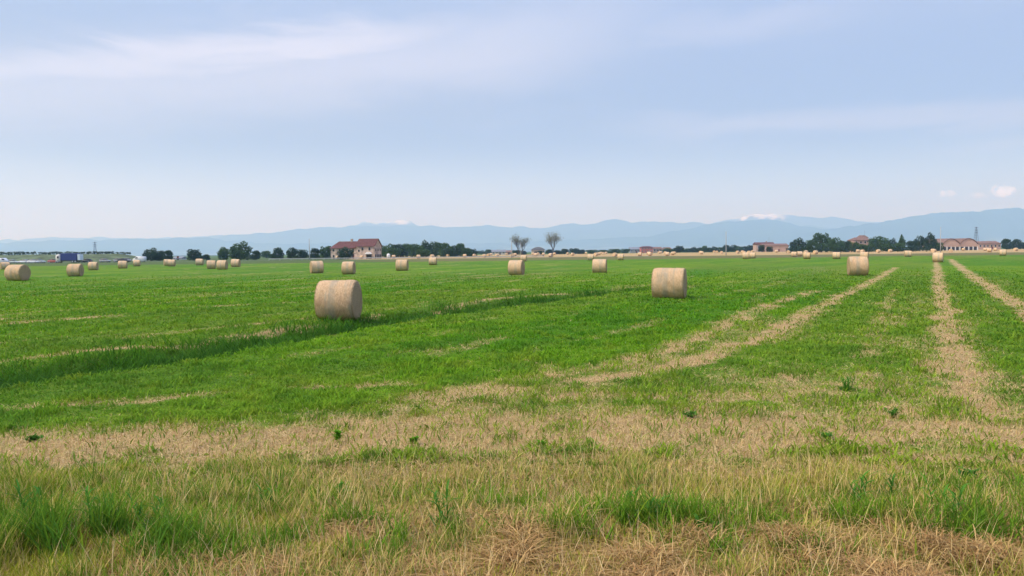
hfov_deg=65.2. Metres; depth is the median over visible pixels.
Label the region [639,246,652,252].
house
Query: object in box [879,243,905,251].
tree
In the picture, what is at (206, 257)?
bush
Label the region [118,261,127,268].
round bale
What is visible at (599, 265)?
round bale
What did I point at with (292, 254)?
tree
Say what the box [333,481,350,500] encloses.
tall grass clump
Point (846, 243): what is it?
tree
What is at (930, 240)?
tree
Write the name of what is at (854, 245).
tree
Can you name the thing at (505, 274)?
bale litter
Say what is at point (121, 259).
parked car
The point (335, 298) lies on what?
round bale
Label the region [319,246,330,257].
tree
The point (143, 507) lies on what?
tall grass clump
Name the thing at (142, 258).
parked car
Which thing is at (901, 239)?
tree
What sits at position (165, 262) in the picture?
round bale
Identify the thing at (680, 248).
tree
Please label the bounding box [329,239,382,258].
brick farmhouse
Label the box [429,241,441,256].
tree
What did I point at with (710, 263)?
ground
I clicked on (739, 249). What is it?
tree
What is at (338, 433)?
leafy weed
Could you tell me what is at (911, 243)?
tree
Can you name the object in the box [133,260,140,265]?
round bale
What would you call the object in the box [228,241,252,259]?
tree
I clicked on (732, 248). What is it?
tree
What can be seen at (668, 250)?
tree
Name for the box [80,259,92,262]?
parked car
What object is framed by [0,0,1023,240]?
sky
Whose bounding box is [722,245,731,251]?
tree
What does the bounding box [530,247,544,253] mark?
domed barn
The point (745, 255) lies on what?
round bale
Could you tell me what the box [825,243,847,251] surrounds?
tree
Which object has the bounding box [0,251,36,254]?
hedge
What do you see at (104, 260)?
parked car
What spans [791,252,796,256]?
round bale
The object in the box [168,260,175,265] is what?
round bale
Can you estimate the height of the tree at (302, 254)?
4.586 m
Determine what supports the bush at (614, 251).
on the ground at (710, 263)
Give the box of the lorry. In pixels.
[56,253,82,262]
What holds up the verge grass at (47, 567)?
on the ground at (710, 263)
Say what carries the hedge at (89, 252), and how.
on the grass bank
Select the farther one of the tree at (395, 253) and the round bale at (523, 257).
the tree at (395, 253)
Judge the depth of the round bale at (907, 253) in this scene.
192.51 m
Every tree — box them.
[142,247,158,260]
[156,251,163,260]
[162,250,172,259]
[187,249,203,259]
[216,247,229,259]
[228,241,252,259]
[251,250,260,259]
[260,251,271,257]
[270,247,284,259]
[286,247,297,257]
[296,249,308,257]
[308,248,320,257]
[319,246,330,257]
[381,243,393,256]
[383,248,402,256]
[392,244,405,256]
[402,243,410,256]
[405,244,422,256]
[415,249,430,256]
[420,240,432,256]
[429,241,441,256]
[439,243,451,256]
[442,249,457,256]
[452,245,461,255]
[455,243,466,253]
[460,248,471,255]
[471,249,477,255]
[509,234,530,254]
[545,232,561,251]
[661,248,674,252]
[675,246,684,252]
[689,247,697,251]
[700,246,707,251]
[710,246,718,251]
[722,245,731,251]
[730,245,738,251]
[736,246,743,251]
[758,245,764,251]
[765,246,772,251]
[789,237,806,251]
[803,240,815,251]
[811,232,830,251]
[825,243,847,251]
[828,237,843,251]
[843,241,851,251]
[849,242,858,250]
[855,244,873,251]
[867,236,889,250]
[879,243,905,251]
[889,238,896,244]
[898,234,905,246]
[905,240,917,250]
[913,235,923,250]
[923,232,937,250]
[1000,239,1011,248]
[1011,239,1022,248]
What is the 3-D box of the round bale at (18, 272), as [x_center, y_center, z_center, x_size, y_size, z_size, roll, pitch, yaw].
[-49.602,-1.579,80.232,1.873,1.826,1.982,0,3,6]
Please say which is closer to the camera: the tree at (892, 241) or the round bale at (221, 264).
the round bale at (221, 264)
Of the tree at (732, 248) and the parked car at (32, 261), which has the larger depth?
the tree at (732, 248)
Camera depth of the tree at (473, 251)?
402.23 m
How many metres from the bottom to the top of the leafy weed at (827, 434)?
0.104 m
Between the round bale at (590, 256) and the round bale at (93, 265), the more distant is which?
the round bale at (590, 256)
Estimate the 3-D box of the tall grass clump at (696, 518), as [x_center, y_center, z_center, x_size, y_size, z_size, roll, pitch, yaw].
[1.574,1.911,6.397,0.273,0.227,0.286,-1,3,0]
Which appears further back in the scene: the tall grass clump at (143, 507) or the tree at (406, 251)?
the tree at (406, 251)
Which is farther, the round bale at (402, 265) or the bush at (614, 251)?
the bush at (614, 251)
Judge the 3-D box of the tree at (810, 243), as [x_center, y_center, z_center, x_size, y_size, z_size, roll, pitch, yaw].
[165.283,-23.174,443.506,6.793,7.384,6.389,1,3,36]
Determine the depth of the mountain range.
15815.89 m
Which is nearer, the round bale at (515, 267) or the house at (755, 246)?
the round bale at (515, 267)
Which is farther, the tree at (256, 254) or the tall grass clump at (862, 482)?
the tree at (256, 254)
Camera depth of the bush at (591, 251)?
608.05 m
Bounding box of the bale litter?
[6,264,870,325]
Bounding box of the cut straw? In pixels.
[0,270,1023,575]
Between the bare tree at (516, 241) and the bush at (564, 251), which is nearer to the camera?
the bare tree at (516, 241)
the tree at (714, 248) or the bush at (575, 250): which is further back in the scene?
the tree at (714, 248)
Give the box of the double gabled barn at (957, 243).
[924,238,977,249]
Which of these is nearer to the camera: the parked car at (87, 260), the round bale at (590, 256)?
the round bale at (590, 256)
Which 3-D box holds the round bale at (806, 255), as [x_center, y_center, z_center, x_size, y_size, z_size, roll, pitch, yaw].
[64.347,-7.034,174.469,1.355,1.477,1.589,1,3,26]
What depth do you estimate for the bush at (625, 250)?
609.63 m
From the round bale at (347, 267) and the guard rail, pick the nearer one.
the round bale at (347, 267)
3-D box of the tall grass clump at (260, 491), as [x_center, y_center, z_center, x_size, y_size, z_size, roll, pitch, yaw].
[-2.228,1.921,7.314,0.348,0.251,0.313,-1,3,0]
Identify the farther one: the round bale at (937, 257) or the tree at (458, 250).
the tree at (458, 250)
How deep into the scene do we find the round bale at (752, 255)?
194.21 m
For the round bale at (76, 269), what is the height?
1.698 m
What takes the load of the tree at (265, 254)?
on the ground at (710, 263)
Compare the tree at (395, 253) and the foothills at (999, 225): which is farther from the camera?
the foothills at (999, 225)
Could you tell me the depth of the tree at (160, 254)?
352.80 m
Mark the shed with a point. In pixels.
(988, 244)
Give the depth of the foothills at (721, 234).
12797.67 m
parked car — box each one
[0,258,8,261]
[18,259,27,262]
[27,259,39,262]
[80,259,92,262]
[99,258,110,261]
[117,258,129,261]
[133,256,146,261]
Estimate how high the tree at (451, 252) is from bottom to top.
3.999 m
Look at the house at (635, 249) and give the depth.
679.37 m
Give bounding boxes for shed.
[968,241,1000,249]
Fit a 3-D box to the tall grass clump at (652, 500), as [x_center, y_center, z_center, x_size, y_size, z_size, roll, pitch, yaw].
[1.223,1.842,6.591,0.399,0.379,0.401,-3,4,-42]
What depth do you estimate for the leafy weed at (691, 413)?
11.08 m
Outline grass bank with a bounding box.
[0,254,160,261]
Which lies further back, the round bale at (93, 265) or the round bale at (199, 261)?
the round bale at (199, 261)
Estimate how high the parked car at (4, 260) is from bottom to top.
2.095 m
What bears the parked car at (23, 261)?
on the ground at (710, 263)
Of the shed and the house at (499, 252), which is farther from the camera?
the house at (499, 252)
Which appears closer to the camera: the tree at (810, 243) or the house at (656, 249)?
the tree at (810, 243)
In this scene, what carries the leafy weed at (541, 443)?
on the ground at (710, 263)
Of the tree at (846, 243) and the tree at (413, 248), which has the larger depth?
the tree at (846, 243)
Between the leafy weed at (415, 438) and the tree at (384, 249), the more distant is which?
the tree at (384, 249)
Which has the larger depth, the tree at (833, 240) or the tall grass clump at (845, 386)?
the tree at (833, 240)
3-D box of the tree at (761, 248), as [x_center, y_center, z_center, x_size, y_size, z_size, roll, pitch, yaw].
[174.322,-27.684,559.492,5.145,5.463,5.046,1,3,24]
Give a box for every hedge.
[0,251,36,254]
[38,251,114,254]
[785,245,944,252]
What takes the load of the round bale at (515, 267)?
on the ground at (710, 263)
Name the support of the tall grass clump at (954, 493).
on the ground at (710, 263)
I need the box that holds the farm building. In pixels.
[760,243,788,251]
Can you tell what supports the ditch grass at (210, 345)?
on the ground at (710, 263)
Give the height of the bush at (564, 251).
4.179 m
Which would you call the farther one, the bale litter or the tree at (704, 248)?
the tree at (704, 248)
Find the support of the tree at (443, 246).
on the ground at (710, 263)
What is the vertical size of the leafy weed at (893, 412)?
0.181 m
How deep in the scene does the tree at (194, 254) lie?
348.03 m
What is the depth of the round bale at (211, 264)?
135.16 m
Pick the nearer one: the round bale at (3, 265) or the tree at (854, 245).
the round bale at (3, 265)
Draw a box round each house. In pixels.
[173,256,186,259]
[491,250,505,254]
[629,247,639,252]
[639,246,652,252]
[653,247,661,252]
[752,241,773,251]
[847,237,871,251]
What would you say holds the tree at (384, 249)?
on the ground at (710, 263)
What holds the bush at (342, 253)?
on the ground at (710, 263)
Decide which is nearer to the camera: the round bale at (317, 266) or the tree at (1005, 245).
the round bale at (317, 266)
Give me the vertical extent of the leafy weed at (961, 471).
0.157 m
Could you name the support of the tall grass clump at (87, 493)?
on the ground at (710, 263)
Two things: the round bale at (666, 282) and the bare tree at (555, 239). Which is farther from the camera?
the bare tree at (555, 239)
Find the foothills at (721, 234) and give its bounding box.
[0,219,826,255]
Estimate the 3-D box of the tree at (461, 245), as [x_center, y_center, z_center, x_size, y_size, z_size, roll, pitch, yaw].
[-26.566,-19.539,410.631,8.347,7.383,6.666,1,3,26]
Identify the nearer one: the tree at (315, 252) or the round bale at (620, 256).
the round bale at (620, 256)
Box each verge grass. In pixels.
[0,441,1023,575]
[0,462,1023,567]
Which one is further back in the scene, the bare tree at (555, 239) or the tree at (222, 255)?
the bare tree at (555, 239)
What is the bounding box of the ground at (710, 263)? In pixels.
[0,247,1023,575]
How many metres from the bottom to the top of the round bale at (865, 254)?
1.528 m
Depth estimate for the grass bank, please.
363.71 m
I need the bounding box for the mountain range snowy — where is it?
[0,213,880,242]
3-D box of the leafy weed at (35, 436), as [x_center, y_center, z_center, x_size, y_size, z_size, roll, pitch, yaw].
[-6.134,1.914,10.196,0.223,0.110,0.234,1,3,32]
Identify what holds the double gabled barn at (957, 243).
on the ground at (710, 263)
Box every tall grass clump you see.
[5,479,70,520]
[68,485,115,530]
[110,490,166,527]
[255,483,277,506]
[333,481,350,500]
[426,478,462,528]
[619,484,643,501]
[641,489,678,529]
[694,512,720,530]
[833,376,856,391]
[837,469,881,503]
[875,472,903,495]
[920,472,976,515]
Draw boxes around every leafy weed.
[22,433,42,441]
[333,429,342,440]
[408,435,418,443]
[535,439,546,447]
[682,410,699,417]
[816,431,833,437]
[883,406,899,416]
[957,466,980,479]
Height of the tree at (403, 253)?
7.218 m
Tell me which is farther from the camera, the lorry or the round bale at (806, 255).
the lorry
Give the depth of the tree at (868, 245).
422.20 m
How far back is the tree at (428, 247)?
401.43 m
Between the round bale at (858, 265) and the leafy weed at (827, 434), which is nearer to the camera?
the leafy weed at (827, 434)
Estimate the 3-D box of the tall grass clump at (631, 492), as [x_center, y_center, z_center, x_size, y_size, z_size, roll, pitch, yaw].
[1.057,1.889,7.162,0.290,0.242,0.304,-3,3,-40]
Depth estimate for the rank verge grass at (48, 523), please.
6.40 m
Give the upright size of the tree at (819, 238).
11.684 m
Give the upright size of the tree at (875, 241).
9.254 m
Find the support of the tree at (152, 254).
on the ground at (710, 263)
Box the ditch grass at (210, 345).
[0,279,710,389]
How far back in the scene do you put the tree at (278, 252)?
348.27 m
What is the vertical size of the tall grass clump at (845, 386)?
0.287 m
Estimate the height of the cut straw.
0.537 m
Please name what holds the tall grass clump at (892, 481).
on the ground at (710, 263)
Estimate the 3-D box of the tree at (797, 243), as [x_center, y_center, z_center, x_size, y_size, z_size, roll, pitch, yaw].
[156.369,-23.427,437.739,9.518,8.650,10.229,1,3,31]
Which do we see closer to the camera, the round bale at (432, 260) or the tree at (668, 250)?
the round bale at (432, 260)
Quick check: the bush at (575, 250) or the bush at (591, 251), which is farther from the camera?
the bush at (591, 251)
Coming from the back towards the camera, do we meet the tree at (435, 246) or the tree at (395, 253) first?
the tree at (435, 246)
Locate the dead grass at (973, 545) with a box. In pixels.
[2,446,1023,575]
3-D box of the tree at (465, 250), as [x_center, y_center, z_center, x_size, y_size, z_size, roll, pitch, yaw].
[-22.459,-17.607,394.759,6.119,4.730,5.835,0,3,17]
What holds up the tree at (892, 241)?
on the ground at (710, 263)
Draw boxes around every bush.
[203,254,210,259]
[335,246,354,258]
[560,249,569,253]
[569,248,579,253]
[585,250,598,253]
[608,249,621,252]
[620,249,630,252]
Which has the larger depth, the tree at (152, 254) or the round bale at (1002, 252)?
the tree at (152, 254)
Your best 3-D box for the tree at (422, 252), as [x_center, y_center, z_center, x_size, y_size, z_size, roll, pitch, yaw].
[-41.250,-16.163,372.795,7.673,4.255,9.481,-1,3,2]
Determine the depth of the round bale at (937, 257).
119.93 m
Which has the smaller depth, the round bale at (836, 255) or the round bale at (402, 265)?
the round bale at (402, 265)
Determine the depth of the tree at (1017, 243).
547.59 m
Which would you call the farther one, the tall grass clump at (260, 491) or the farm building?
the farm building
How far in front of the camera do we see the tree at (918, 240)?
448.35 m
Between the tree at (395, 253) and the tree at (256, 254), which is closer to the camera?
the tree at (256, 254)
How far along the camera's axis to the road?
305.85 m
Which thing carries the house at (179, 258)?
on the ground at (710, 263)
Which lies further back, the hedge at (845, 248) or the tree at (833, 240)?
the tree at (833, 240)
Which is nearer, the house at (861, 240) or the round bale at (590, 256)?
the round bale at (590, 256)
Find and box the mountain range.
[189,219,835,243]
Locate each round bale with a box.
[0,262,9,269]
[4,264,30,280]
[66,263,83,275]
[88,262,98,269]
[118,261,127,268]
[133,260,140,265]
[164,259,169,265]
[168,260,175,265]
[195,259,203,264]
[207,260,215,268]
[216,260,227,269]
[231,259,240,266]
[309,260,323,272]
[314,279,363,320]
[341,261,355,273]
[395,259,408,270]
[429,257,436,264]
[508,260,525,274]
[520,255,526,260]
[587,254,593,259]
[592,259,606,272]
[618,254,623,259]
[651,267,687,298]
[742,253,748,258]
[749,252,755,258]
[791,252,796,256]
[803,252,810,258]
[832,252,840,258]
[847,256,868,275]
[860,252,868,258]
[904,251,911,256]
[932,252,943,261]
[999,250,1006,255]
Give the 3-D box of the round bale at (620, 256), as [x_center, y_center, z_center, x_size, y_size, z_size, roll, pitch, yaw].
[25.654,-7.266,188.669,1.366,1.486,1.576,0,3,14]
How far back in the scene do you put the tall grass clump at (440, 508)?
6.57 m
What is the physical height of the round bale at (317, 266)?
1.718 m
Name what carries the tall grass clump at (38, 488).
on the ground at (710, 263)
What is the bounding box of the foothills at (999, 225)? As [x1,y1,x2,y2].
[726,208,1023,247]
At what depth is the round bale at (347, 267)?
89.83 m
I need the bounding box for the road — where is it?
[76,256,615,262]
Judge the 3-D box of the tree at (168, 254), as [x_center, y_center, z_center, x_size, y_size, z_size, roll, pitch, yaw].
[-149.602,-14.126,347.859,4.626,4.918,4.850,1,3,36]
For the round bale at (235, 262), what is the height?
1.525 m
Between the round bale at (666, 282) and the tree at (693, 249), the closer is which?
the round bale at (666, 282)
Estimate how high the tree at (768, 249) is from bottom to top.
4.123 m
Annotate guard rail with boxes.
[269,255,543,258]

